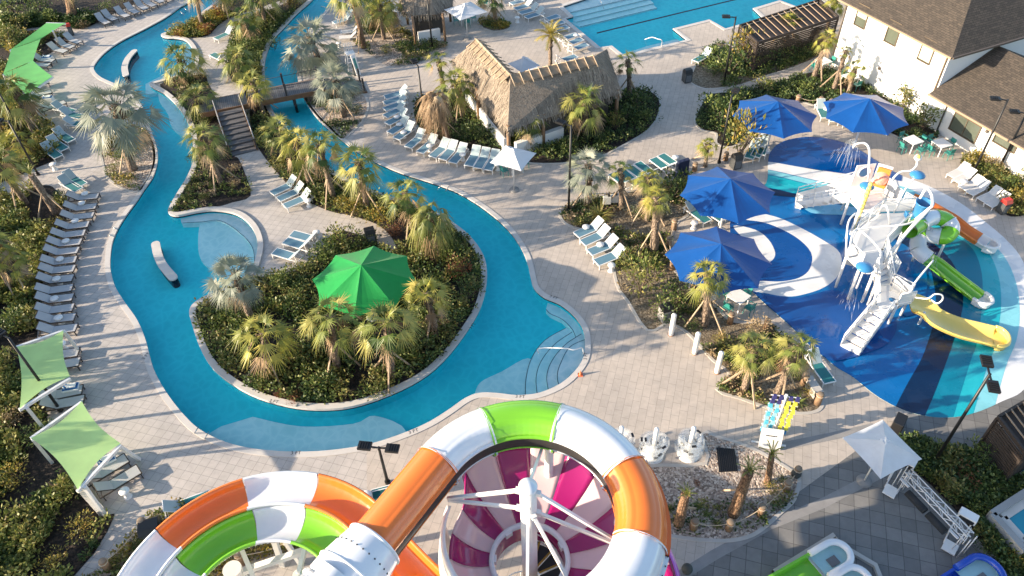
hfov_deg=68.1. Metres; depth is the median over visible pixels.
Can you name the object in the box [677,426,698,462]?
tube stand
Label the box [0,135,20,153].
shrub
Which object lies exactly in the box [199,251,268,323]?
palm tree
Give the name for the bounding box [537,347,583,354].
pool rail
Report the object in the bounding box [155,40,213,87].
palm tree
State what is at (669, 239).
wooden bollard
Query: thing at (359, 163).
palm tree
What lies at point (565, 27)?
sun lounger
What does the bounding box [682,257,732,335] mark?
palm tree
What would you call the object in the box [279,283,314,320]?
shrub
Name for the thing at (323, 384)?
shrub
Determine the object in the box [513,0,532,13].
sun lounger
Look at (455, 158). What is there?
sun lounger
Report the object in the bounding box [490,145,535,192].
square umbrella
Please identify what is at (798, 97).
wooden bollard
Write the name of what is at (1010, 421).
slatted cabana
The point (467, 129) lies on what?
shrub
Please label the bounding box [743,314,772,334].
shrub
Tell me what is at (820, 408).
bed kerb
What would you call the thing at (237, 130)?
bridge steps
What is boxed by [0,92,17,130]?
palm tree
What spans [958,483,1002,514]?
shrub
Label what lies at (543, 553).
spiral stair
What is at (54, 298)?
side table
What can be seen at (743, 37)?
shrub
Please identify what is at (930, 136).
dining chair
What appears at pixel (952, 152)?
dining chair
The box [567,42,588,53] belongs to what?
sun lounger
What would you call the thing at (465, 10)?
square umbrella
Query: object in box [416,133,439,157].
sun lounger
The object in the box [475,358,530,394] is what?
pool shelf
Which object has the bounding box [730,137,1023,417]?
splash pad
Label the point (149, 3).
sun lounger
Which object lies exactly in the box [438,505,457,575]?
bowl entry chute
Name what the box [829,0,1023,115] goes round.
white building
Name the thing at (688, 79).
door
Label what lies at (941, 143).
square table
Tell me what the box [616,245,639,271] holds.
shrub
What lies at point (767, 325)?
wooden bollard
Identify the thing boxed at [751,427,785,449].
sign board
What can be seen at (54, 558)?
shrub
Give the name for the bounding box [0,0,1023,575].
pool deck
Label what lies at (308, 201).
side table
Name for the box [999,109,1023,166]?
lamp post
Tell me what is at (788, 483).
wooden bollard
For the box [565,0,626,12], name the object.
pool steps
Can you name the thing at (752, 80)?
bed kerb
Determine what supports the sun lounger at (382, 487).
on the pool deck
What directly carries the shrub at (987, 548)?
on the planting bed at (957, 507)
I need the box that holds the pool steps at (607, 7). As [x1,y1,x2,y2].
[571,0,650,17]
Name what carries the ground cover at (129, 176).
on the planting bed at (142, 171)
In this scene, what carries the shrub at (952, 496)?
on the planting bed at (957, 507)
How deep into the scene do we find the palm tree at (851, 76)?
54.94 m
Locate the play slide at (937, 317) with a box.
[909,294,1011,350]
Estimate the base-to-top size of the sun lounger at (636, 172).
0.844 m
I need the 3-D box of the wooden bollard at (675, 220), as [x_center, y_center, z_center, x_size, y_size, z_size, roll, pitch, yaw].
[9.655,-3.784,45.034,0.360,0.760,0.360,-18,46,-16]
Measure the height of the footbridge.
2.750 m
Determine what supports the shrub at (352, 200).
on the planting bed at (354, 383)
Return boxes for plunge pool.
[985,489,1023,555]
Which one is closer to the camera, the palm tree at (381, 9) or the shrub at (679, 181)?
the shrub at (679, 181)
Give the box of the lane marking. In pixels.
[597,0,733,33]
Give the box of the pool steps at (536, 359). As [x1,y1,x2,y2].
[526,328,571,394]
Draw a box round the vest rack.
[760,394,800,434]
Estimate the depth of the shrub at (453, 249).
43.51 m
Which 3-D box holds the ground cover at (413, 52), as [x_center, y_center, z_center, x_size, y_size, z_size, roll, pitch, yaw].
[-10.592,-21.764,64.815,6.203,0.594,11.817,-30,50,-26]
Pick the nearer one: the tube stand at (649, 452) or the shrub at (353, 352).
the tube stand at (649, 452)
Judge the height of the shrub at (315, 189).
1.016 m
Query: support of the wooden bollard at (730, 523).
on the planting bed at (713, 480)
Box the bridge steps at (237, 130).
[212,94,257,156]
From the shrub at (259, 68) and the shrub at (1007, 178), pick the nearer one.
the shrub at (1007, 178)
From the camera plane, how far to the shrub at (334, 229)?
44.27 m
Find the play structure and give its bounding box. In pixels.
[795,142,943,355]
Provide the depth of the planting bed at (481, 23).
65.66 m
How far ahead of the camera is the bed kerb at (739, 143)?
53.42 m
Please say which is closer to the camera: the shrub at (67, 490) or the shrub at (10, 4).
the shrub at (67, 490)
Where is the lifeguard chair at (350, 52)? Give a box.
[343,42,359,71]
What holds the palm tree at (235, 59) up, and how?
on the planting bed at (285, 5)
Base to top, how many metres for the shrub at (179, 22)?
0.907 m
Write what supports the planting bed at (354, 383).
on the pool deck
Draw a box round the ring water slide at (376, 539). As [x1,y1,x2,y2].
[300,400,670,575]
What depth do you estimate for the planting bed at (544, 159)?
52.85 m
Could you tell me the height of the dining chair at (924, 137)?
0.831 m
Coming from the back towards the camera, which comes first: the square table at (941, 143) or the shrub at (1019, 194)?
the square table at (941, 143)
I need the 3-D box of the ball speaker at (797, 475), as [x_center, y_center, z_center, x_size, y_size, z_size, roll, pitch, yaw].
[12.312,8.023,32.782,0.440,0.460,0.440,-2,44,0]
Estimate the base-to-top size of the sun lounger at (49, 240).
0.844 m
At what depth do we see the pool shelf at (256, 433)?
35.74 m
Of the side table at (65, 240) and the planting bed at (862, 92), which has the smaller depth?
the side table at (65, 240)
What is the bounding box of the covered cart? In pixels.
[674,158,689,180]
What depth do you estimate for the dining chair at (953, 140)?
50.10 m
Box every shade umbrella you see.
[312,246,415,321]
[665,226,771,300]
[680,166,774,229]
[732,95,816,153]
[823,93,908,148]
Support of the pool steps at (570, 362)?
on the river basin at (514, 323)
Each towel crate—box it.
[41,55,53,62]
[42,95,54,103]
[62,382,79,392]
[97,453,116,465]
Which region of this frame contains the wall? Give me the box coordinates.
[73,484,106,516]
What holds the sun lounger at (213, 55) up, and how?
on the pool deck
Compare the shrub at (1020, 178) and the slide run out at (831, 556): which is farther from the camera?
the shrub at (1020, 178)
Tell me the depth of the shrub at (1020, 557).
29.45 m
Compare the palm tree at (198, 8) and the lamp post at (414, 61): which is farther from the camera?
the palm tree at (198, 8)
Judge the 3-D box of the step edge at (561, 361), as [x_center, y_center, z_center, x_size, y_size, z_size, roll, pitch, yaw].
[2.800,3.675,38.287,0.614,0.030,3.494,17,47,19]
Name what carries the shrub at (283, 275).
on the planting bed at (354, 383)
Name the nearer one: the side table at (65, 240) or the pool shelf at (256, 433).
the pool shelf at (256, 433)
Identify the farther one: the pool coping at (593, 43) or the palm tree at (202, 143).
the pool coping at (593, 43)
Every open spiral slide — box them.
[117,471,439,575]
[161,506,346,575]
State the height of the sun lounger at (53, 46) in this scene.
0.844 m
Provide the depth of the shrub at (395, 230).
45.43 m
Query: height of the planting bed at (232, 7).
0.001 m
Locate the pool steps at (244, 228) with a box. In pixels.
[181,213,256,260]
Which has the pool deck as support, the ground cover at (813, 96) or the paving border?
the paving border
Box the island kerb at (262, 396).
[149,0,486,410]
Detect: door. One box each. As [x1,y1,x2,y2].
[367,236,375,244]
[686,75,691,81]
[735,161,741,168]
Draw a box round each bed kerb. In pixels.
[99,124,154,192]
[306,93,368,138]
[412,90,660,164]
[477,19,511,31]
[558,181,823,414]
[648,430,800,542]
[690,42,817,89]
[694,67,941,147]
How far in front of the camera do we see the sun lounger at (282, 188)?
48.84 m
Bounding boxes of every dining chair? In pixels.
[499,165,508,177]
[721,300,733,312]
[742,301,756,316]
[743,288,752,300]
[825,55,835,66]
[853,81,862,91]
[896,131,908,142]
[896,141,907,153]
[914,145,927,155]
[919,134,927,146]
[925,134,936,146]
[925,144,935,157]
[942,137,956,149]
[942,148,956,159]
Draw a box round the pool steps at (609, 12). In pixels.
[573,0,653,22]
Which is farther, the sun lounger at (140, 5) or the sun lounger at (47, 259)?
the sun lounger at (140, 5)
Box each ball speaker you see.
[682,563,692,574]
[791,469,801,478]
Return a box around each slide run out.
[769,538,854,575]
[827,564,871,575]
[940,553,1006,575]
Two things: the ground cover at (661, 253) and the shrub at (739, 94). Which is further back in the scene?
the shrub at (739, 94)
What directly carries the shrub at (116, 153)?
on the planting bed at (142, 171)
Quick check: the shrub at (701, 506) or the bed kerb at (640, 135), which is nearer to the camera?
the shrub at (701, 506)
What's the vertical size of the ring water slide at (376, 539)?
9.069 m
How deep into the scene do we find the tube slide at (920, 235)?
41.05 m
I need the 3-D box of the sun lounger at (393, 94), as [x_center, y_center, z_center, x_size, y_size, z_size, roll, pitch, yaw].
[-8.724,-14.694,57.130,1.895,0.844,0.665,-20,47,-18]
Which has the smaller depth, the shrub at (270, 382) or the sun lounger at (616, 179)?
the shrub at (270, 382)
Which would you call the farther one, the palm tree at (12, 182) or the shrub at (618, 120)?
the shrub at (618, 120)
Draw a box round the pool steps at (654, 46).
[625,40,678,53]
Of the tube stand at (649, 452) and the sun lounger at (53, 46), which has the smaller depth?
the tube stand at (649, 452)
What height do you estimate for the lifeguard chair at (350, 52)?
2.164 m
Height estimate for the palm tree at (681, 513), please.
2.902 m
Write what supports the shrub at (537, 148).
on the planting bed at (544, 159)
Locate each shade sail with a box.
[2,22,65,116]
[17,330,80,428]
[30,401,140,516]
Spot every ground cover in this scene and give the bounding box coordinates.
[0,7,99,28]
[0,179,113,575]
[98,122,150,189]
[164,4,236,37]
[225,5,294,84]
[307,94,361,136]
[352,10,447,65]
[477,12,511,28]
[558,178,809,404]
[668,489,796,534]
[695,38,818,86]
[695,64,939,143]
[898,430,1023,575]
[959,147,1023,215]
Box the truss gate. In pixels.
[892,466,977,557]
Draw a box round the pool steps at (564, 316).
[546,303,583,336]
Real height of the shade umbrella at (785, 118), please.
3.750 m
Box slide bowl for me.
[446,448,679,575]
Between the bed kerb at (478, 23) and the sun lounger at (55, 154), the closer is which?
the sun lounger at (55, 154)
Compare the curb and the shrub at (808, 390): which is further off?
the shrub at (808, 390)
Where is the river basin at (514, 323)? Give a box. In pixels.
[94,0,583,433]
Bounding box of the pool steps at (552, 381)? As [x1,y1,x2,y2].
[547,334,584,388]
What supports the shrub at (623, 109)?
on the planting bed at (544, 159)
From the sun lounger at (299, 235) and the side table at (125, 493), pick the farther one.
the sun lounger at (299, 235)
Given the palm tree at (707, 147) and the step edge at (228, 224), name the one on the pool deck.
the palm tree at (707, 147)
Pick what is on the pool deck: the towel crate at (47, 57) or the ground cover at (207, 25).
the towel crate at (47, 57)
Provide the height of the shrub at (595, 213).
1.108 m
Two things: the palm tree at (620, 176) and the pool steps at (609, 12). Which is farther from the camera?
the pool steps at (609, 12)
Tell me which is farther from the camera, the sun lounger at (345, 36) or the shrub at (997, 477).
the sun lounger at (345, 36)
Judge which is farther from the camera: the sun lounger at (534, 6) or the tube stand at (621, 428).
the sun lounger at (534, 6)
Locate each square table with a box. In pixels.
[726,289,750,312]
[815,57,832,68]
[841,73,859,88]
[903,135,924,153]
[928,138,952,156]
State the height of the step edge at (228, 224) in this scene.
0.030 m
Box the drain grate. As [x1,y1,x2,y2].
[716,447,737,471]
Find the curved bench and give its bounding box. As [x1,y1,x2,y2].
[805,375,823,398]
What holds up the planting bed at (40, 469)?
on the pool deck
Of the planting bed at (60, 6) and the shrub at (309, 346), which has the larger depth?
the planting bed at (60, 6)
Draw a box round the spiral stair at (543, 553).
[508,534,563,575]
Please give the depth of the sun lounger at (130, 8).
69.68 m
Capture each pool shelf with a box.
[146,43,193,97]
[158,93,191,139]
[198,222,253,281]
[209,416,405,450]
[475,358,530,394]
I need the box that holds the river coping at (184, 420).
[90,1,590,456]
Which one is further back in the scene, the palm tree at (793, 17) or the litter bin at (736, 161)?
the palm tree at (793, 17)
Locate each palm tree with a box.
[0,69,49,136]
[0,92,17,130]
[0,127,38,163]
[0,145,40,208]
[0,228,25,294]
[0,242,33,299]
[16,162,64,219]
[65,0,78,16]
[72,76,172,174]
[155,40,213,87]
[175,83,221,123]
[178,120,238,193]
[184,0,220,23]
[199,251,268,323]
[206,0,244,20]
[214,43,257,87]
[225,3,267,42]
[226,307,298,385]
[235,68,277,113]
[243,0,284,25]
[256,113,297,161]
[271,126,325,190]
[278,0,305,8]
[278,13,345,81]
[298,292,366,378]
[299,127,349,208]
[309,58,364,119]
[326,0,377,53]
[329,140,384,216]
[349,0,385,33]
[352,299,424,392]
[361,0,399,41]
[371,0,410,38]
[379,176,428,244]
[400,276,452,346]
[406,198,460,264]
[413,89,460,144]
[423,50,451,91]
[433,66,475,122]
[475,0,505,24]
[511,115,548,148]
[534,19,568,65]
[560,80,610,140]
[562,147,613,207]
[604,159,634,217]
[612,49,642,101]
[630,167,666,225]
[636,183,671,253]
[674,482,697,528]
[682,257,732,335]
[692,136,719,167]
[721,328,781,408]
[722,455,766,518]
[756,330,822,407]
[759,439,783,485]
[772,11,803,48]
[798,27,839,82]
[808,27,830,54]
[820,45,853,94]
[821,0,845,26]
[838,59,868,92]
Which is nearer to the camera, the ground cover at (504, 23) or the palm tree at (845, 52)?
the palm tree at (845, 52)
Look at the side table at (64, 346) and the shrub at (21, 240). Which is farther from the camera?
the shrub at (21, 240)
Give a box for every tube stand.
[619,425,623,433]
[641,427,663,463]
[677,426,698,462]
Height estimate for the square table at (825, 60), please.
0.748 m
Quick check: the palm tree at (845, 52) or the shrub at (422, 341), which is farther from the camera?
the palm tree at (845, 52)
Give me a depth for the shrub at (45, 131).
54.16 m
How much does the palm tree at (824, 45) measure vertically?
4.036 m
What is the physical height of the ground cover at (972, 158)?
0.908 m
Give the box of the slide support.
[271,543,299,567]
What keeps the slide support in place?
on the pool deck
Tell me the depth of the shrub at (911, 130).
51.37 m
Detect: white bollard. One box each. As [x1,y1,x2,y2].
[668,313,676,336]
[691,332,700,355]
[713,351,723,374]
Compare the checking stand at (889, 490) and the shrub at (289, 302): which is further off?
the shrub at (289, 302)
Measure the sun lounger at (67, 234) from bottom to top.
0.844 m
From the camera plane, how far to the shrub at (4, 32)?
64.87 m
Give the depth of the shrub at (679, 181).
46.81 m
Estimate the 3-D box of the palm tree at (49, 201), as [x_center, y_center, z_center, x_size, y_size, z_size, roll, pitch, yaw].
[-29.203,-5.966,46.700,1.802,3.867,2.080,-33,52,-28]
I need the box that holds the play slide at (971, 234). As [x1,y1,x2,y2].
[911,193,1000,253]
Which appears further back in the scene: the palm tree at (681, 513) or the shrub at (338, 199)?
the shrub at (338, 199)
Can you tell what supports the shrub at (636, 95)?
on the planting bed at (544, 159)
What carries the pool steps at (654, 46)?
on the pool basin at (622, 40)
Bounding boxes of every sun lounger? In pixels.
[23,89,52,100]
[26,61,51,70]
[33,53,57,65]
[33,282,75,294]
[33,291,76,303]
[33,302,76,313]
[35,271,76,284]
[35,310,78,323]
[35,321,79,336]
[37,100,67,113]
[37,262,77,274]
[37,384,84,398]
[38,394,86,415]
[39,254,78,265]
[40,140,64,162]
[42,243,81,257]
[45,133,70,152]
[45,235,84,248]
[46,41,69,56]
[49,227,87,239]
[50,100,77,113]
[52,125,76,146]
[54,36,77,52]
[54,218,91,231]
[56,173,84,191]
[58,105,81,120]
[59,209,95,222]
[61,168,88,191]
[62,31,83,46]
[62,115,90,128]
[62,200,98,212]
[63,347,81,358]
[64,356,82,370]
[65,190,100,202]
[84,453,130,488]
[92,464,143,500]
[94,12,111,27]
[100,8,119,24]
[113,5,131,20]
[123,1,140,15]
[133,0,150,13]
[141,0,157,10]
[151,0,166,6]
[162,490,209,518]
[209,52,225,59]
[213,26,232,41]
[269,174,296,199]
[271,247,303,265]
[276,180,304,205]
[282,187,313,212]
[282,237,312,254]
[288,230,320,247]
[332,11,352,27]
[335,6,352,19]
[339,31,356,39]
[340,26,357,35]
[371,484,389,499]
[371,488,385,499]
[382,89,408,104]
[382,94,408,111]
[382,100,407,119]
[383,84,409,99]
[384,107,409,127]
[386,115,409,135]
[393,120,416,143]
[404,128,426,151]
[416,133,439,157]
[428,136,449,161]
[438,139,457,163]
[448,141,468,166]
[464,144,480,168]
[473,146,490,172]
[483,148,499,174]
[509,0,526,6]
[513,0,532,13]
[518,2,538,17]
[524,6,544,21]
[539,14,560,21]
[543,20,565,26]
[555,54,578,63]
[556,25,569,31]
[557,32,579,41]
[562,37,584,47]
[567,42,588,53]
[573,215,603,241]
[579,223,610,248]
[586,233,618,258]
[593,243,626,269]
[608,171,633,188]
[623,170,639,187]
[627,165,650,180]
[633,161,659,176]
[649,157,674,174]
[657,153,676,171]
[683,201,711,227]
[691,46,712,64]
[712,217,725,225]
[743,138,761,163]
[749,136,767,160]
[756,133,768,159]
[804,347,835,387]
[814,98,828,121]
[945,161,970,177]
[951,167,977,186]
[958,174,984,190]
[965,178,990,198]
[976,185,1002,205]
[983,190,1010,210]
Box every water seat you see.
[121,49,139,82]
[151,241,180,287]
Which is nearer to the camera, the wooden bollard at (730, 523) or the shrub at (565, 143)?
the wooden bollard at (730, 523)
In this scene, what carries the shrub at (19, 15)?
on the planting bed at (60, 6)
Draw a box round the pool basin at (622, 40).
[564,0,813,53]
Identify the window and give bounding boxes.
[853,2,870,29]
[883,18,902,46]
[916,36,937,65]
[948,112,981,143]
[991,135,1017,153]
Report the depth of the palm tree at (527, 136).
50.50 m
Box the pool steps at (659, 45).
[629,40,678,53]
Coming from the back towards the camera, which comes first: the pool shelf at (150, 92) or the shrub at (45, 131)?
the pool shelf at (150, 92)
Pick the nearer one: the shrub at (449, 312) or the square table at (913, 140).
the shrub at (449, 312)
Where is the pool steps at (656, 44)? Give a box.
[631,39,679,51]
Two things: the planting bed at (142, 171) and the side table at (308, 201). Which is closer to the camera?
the side table at (308, 201)
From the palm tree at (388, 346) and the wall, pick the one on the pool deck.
the wall
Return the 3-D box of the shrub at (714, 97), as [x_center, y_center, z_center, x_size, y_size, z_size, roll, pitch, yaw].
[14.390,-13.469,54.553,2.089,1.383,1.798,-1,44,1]
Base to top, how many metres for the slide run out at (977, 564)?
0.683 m
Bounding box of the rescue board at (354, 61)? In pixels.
[350,54,360,76]
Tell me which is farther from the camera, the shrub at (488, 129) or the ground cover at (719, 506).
the shrub at (488, 129)
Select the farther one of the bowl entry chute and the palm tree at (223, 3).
the palm tree at (223, 3)
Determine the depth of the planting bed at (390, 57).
63.34 m
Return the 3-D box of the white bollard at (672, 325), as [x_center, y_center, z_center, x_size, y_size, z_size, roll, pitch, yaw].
[8.199,1.857,38.649,0.340,1.500,0.340,-2,44,0]
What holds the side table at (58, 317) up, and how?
on the pool deck
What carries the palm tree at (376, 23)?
on the planting bed at (390, 57)
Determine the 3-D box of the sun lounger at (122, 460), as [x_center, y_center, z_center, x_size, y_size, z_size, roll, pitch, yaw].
[-18.068,8.047,33.687,1.895,0.844,0.665,-34,52,-29]
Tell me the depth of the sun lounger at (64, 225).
46.49 m
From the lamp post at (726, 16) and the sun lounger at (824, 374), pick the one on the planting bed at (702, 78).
the lamp post at (726, 16)
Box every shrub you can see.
[0,0,35,12]
[0,21,22,45]
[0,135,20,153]
[0,208,23,230]
[0,304,25,336]
[0,346,18,371]
[0,403,28,427]
[0,454,34,497]
[2,515,44,557]
[6,101,18,110]
[9,12,33,28]
[10,418,53,449]
[12,234,37,255]
[17,0,55,13]
[23,136,46,150]
[30,544,68,574]
[38,126,56,140]
[39,216,66,232]
[47,475,78,505]
[52,189,65,199]
[57,507,100,545]
[74,20,88,27]
[94,0,115,12]
[102,163,119,172]
[106,552,121,571]
[114,148,135,164]
[130,538,141,549]
[169,21,187,29]
[185,16,198,26]
[185,107,213,123]
[196,193,209,200]
[202,7,221,16]
[211,331,254,362]
[214,145,231,159]
[215,304,245,325]
[220,0,239,7]
[239,36,262,53]
[244,366,285,392]
[250,64,267,72]
[260,8,285,19]
[260,116,287,131]
[260,268,290,292]
[263,35,280,50]
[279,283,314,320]
[286,0,307,7]
[287,389,301,403]
[288,261,318,278]
[289,320,330,364]
[299,366,338,396]
[305,180,327,202]
[306,236,338,266]
[322,221,360,249]
[326,194,350,212]
[341,197,368,223]
[341,325,380,370]
[349,102,363,114]
[356,229,381,245]
[358,370,397,400]
[363,200,401,231]
[378,44,392,54]
[385,220,404,236]
[386,26,402,37]
[393,327,435,362]
[395,39,412,50]
[417,36,437,51]
[418,297,466,330]
[434,240,461,260]
[445,252,472,280]
[452,119,486,142]
[454,279,485,303]
[477,123,513,142]
[487,16,500,25]
[527,142,549,157]
[554,135,576,152]
[583,200,615,223]
[594,131,616,147]
[602,99,639,122]
[607,110,626,129]
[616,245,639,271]
[618,246,666,297]
[621,84,654,109]
[623,201,643,214]
[636,105,662,123]
[648,284,686,325]
[652,166,692,205]
[652,202,674,216]
[663,273,698,308]
[668,504,673,514]
[677,173,687,200]
[683,318,702,332]
[691,499,705,511]
[697,90,722,109]
[701,509,713,517]
[702,61,724,76]
[702,93,738,125]
[707,38,750,76]
[711,331,729,342]
[712,519,723,531]
[719,103,771,154]
[721,82,752,104]
[724,25,769,69]
[742,347,767,371]
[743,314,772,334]
[747,47,782,70]
[751,73,775,91]
[762,480,785,498]
[770,39,796,65]
[773,359,787,371]
[776,472,791,484]
[787,393,809,407]
[790,42,816,63]
[798,383,814,397]
[890,82,918,108]
[905,127,922,136]
[909,101,944,130]
[929,436,953,455]
[938,481,965,505]
[948,459,980,492]
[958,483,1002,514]
[963,433,997,472]
[971,532,1007,558]
[979,161,1007,177]
[983,466,1014,491]
[984,149,1006,171]
[991,172,1020,192]
[1003,183,1023,205]
[1005,545,1023,572]
[1013,169,1023,186]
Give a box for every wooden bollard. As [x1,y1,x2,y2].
[98,557,112,572]
[136,517,145,522]
[234,552,244,565]
[666,236,672,248]
[669,261,674,270]
[671,218,677,230]
[689,517,699,530]
[692,162,697,171]
[723,151,728,160]
[725,518,734,532]
[726,311,734,324]
[756,503,766,516]
[763,318,771,330]
[782,479,792,492]
[794,465,802,473]
[796,94,801,101]
[800,372,809,385]
[814,391,824,405]
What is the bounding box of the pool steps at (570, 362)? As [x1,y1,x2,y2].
[558,340,584,383]
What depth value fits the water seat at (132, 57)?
63.02 m
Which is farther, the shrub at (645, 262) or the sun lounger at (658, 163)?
the sun lounger at (658, 163)
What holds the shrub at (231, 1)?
on the planting bed at (232, 7)
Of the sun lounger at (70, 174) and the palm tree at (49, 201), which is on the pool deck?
the sun lounger at (70, 174)
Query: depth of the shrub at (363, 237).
44.64 m
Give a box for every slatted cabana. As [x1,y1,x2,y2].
[734,0,838,70]
[975,400,1023,480]
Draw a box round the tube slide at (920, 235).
[901,209,994,308]
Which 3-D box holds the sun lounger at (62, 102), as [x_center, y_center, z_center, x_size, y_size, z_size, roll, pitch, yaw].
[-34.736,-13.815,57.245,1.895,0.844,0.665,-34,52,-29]
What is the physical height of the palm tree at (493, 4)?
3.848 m
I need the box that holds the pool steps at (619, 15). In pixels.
[571,5,656,27]
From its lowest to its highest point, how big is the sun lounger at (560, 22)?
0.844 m
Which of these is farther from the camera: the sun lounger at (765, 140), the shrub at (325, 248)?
the sun lounger at (765, 140)
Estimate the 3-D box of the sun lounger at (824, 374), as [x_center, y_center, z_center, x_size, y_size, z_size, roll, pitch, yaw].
[14.967,3.849,36.769,0.665,0.844,1.895,-11,44,-9]
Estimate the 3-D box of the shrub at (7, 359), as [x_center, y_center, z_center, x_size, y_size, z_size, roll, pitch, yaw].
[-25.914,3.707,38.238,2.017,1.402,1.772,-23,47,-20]
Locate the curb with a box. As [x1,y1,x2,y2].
[772,533,881,575]
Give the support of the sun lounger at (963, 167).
on the pool deck
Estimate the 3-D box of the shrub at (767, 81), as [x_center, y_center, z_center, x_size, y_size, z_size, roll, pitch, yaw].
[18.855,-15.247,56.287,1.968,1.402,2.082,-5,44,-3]
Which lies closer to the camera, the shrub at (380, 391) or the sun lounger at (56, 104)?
the shrub at (380, 391)
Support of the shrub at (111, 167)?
on the planting bed at (142, 171)
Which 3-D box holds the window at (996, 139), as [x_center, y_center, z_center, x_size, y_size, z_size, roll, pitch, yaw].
[31.026,-9.237,47.560,0.160,0.940,1.640,-19,46,-16]
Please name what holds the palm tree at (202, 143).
on the planting bed at (221, 199)
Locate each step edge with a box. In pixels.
[186,220,254,259]
[525,328,564,394]
[536,332,571,390]
[546,334,580,386]
[557,339,584,383]
[580,8,655,26]
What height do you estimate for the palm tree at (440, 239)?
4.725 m
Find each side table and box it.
[49,162,57,170]
[50,295,60,304]
[52,276,62,285]
[54,314,65,324]
[55,256,65,265]
[61,238,71,247]
[63,340,68,348]
[71,218,78,222]
[119,486,131,499]
[304,198,311,207]
[313,230,320,239]
[426,143,432,151]
[459,152,465,161]
[582,224,589,229]
[597,242,603,246]
[608,262,615,272]
[690,220,697,229]
[959,178,967,185]
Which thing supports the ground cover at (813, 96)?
on the planting bed at (862, 92)
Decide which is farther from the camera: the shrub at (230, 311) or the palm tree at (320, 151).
the palm tree at (320, 151)
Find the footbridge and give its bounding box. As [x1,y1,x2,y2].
[199,66,366,117]
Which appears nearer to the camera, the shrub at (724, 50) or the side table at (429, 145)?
the side table at (429, 145)
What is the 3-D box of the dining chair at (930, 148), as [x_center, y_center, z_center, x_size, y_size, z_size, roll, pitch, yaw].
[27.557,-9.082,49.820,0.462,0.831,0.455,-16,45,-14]
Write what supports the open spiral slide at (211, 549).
on the slide support
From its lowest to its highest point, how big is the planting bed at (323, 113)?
0.001 m
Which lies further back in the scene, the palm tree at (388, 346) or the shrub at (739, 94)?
the shrub at (739, 94)
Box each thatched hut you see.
[396,0,455,43]
[448,38,622,150]
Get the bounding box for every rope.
[108,528,136,558]
[766,486,785,505]
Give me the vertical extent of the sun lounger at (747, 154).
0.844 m
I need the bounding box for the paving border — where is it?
[679,423,987,575]
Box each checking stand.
[882,461,917,498]
[941,506,979,555]
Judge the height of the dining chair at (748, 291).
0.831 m
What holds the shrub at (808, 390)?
on the planting bed at (642, 308)
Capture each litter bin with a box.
[66,23,73,35]
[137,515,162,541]
[363,226,376,244]
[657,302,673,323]
[681,67,692,83]
[729,152,742,169]
[890,412,907,434]
[995,197,1012,214]
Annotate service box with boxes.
[603,194,610,205]
[610,193,618,205]
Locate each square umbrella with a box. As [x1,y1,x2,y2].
[444,1,486,40]
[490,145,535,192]
[508,56,539,71]
[843,420,920,487]
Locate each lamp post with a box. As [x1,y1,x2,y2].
[0,94,28,144]
[0,118,39,175]
[0,328,62,412]
[357,441,399,484]
[410,58,427,133]
[427,0,432,49]
[555,118,571,210]
[717,87,739,163]
[722,14,736,82]
[934,354,1000,459]
[972,96,1008,176]
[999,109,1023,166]
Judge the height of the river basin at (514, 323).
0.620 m
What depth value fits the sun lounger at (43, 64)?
62.24 m
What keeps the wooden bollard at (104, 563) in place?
on the planting bed at (130, 553)
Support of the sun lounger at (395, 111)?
on the pool deck
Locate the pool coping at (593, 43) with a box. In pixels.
[559,0,826,55]
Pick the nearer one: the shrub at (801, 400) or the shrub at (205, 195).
the shrub at (801, 400)
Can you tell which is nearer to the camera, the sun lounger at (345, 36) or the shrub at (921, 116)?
the shrub at (921, 116)
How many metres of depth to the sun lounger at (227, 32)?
65.38 m
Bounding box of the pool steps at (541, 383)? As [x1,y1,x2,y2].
[536,332,574,392]
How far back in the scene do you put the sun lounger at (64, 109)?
56.23 m
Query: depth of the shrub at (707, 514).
31.68 m
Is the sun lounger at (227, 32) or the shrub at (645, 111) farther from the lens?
the sun lounger at (227, 32)
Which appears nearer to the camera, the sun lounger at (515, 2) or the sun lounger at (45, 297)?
the sun lounger at (45, 297)
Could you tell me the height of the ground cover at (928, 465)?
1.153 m
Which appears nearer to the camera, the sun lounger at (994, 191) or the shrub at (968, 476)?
the shrub at (968, 476)
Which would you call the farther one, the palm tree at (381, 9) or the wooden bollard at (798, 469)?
the palm tree at (381, 9)
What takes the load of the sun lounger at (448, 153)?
on the pool deck
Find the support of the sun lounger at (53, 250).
on the pool deck
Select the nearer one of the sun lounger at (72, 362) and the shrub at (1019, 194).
the sun lounger at (72, 362)
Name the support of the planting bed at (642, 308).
on the pool deck
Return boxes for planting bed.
[0,0,133,31]
[0,30,68,181]
[0,185,113,575]
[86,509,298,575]
[102,127,152,190]
[160,74,250,211]
[167,0,277,37]
[196,106,480,402]
[229,0,306,84]
[308,94,366,136]
[353,4,446,65]
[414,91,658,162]
[480,21,509,30]
[561,183,818,411]
[651,433,796,538]
[692,43,818,87]
[697,68,938,145]
[914,453,1000,557]
[960,160,1022,216]
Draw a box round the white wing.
[923,46,1023,181]
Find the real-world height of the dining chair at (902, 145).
0.831 m
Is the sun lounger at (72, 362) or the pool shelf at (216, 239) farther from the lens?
the pool shelf at (216, 239)
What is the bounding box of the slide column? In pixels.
[222,548,309,575]

